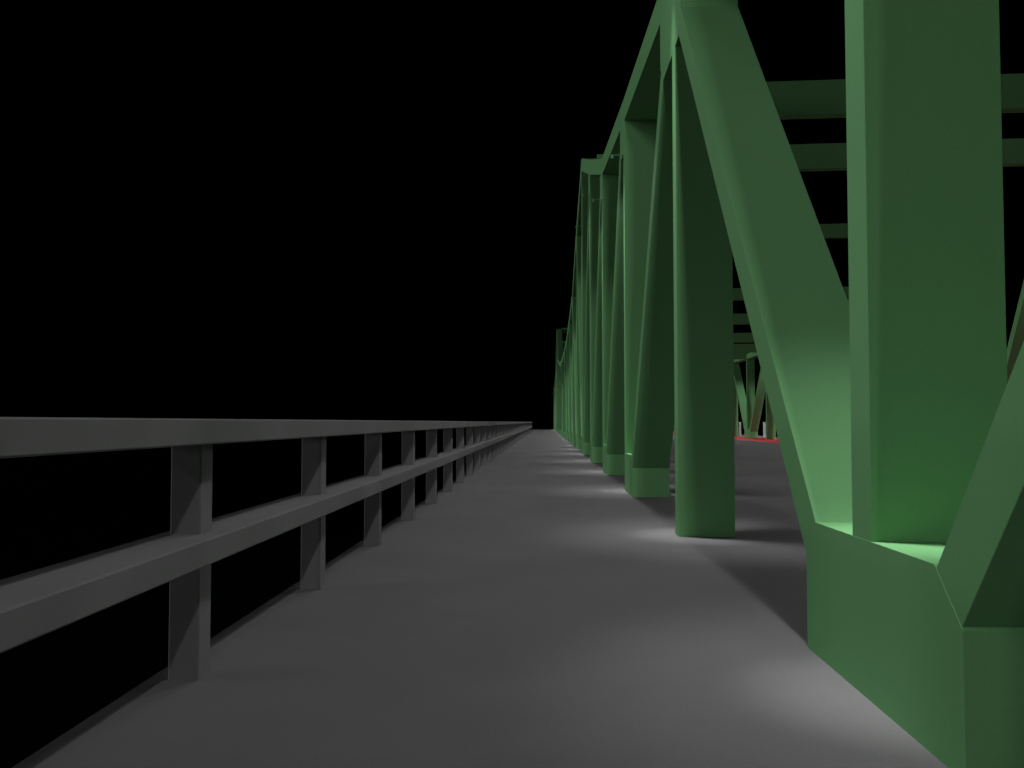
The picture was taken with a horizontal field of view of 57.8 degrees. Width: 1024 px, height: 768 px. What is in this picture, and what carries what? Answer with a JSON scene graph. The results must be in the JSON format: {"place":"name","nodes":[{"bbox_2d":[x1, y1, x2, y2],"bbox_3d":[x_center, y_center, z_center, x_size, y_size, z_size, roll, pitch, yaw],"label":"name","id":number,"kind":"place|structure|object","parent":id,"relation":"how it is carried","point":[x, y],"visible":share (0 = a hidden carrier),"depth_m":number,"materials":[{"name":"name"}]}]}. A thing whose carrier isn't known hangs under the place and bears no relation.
{"place":"outdoors","nodes":[
{"label":"outdoors","id":0,"kind":"place"},
{"bbox_2d":[0,427,777,767],"bbox_3d":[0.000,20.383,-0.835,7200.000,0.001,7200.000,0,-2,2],"label":"water","id":1,"kind":"structure","parent":0,"point":[54,509],"depth_m":161.06,"materials":[{"name":"black liquid"}]},
{"bbox_2d":[12,429,947,767],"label":"sidewalk","id":2,"kind":"structure","parent":0,"point":[542,599],"depth_m":4.59,"materials":[{"name":"concrete"}]},
{"bbox_2d":[0,417,532,680],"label":"railing","id":3,"kind":"object","parent":2,"relation":"on","point":[189,548],"visible":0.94,"depth_m":4.34,"materials":[{"name":"grey metal"}]},
{"bbox_2d":[553,0,1023,767],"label":"bridge truss","id":4,"kind":"object","parent":2,"relation":"on","point":[897,404],"visible":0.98,"depth_m":4.18,"materials":[{"name":"green metal"}]},
{"bbox_2d":[733,353,746,358],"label":"cross beam","id":5,"kind":"structure","parent":4,"relation":"attached to","point":[740,355],"depth_m":70.81,"materials":[{"name":"green metal"}]},
{"bbox_2d":[733,314,749,324],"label":"cross beam","id":6,"kind":"structure","parent":4,"relation":"attached to","point":[740,319],"depth_m":52.61,"materials":[{"name":"green metal"}]},
{"bbox_2d":[733,333,753,342],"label":"cross beam","id":7,"kind":"structure","parent":4,"relation":"attached to","point":[742,337],"depth_m":58.66,"materials":[{"name":"green metal"}]},
{"bbox_2d":[733,344,756,352],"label":"cross beam","id":8,"kind":"structure","parent":4,"relation":"attached to","point":[743,348],"depth_m":64.72,"materials":[{"name":"green metal"}]},
{"bbox_2d":[733,287,848,300],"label":"cross beam","id":9,"kind":"structure","parent":4,"relation":"attached to","point":[737,294],"depth_m":46.56,"materials":[{"name":"green metal"}]},
{"bbox_2d":[819,223,847,238],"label":"cross beam","id":10,"kind":"structure","parent":4,"relation":"attached to","point":[830,231],"depth_m":40.19,"materials":[{"name":"green metal"}]},
{"bbox_2d":[766,73,1023,119],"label":"cross beam","id":11,"kind":"structure","parent":4,"relation":"attached to","point":[813,99],"depth_m":16.00,"materials":[{"name":"green metal"}]},
{"bbox_2d":[789,138,1023,171],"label":"cross beam","id":12,"kind":"structure","parent":4,"relation":"attached to","point":[822,157],"depth_m":22.04,"materials":[{"name":"green metal"}]},
{"bbox_2d":[0,0,1023,426],"label":"sky","id":13,"kind":"structure","parent":0,"point":[210,209],"materials":[{"name":"black"}]},
{"bbox_2d":[620,434,806,606],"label":"road","id":14,"kind":"structure","parent":0,"point":[767,542],"depth_m":11.54,"materials":[{"name":"grey asphalt"}]},
{"bbox_2d":[673,432,778,442],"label":"path","id":15,"kind":"structure","parent":0,"point":[759,439],"depth_m":63.55,"materials":[{"name":"grey concrete"}]},
{"bbox_2d":[673,281,1023,438],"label":"bridge truss","id":16,"kind":"object","parent":15,"relation":"on","point":[750,404],"visible":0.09,"depth_m":68.71,"materials":[{"name":"green metal"}]},
{"bbox_2d":[763,422,765,436],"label":"edge post","id":17,"kind":"object","parent":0,"point":[764,429],"visible":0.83,"depth_m":73.45,"materials":[{"name":"metal"}]}
]}

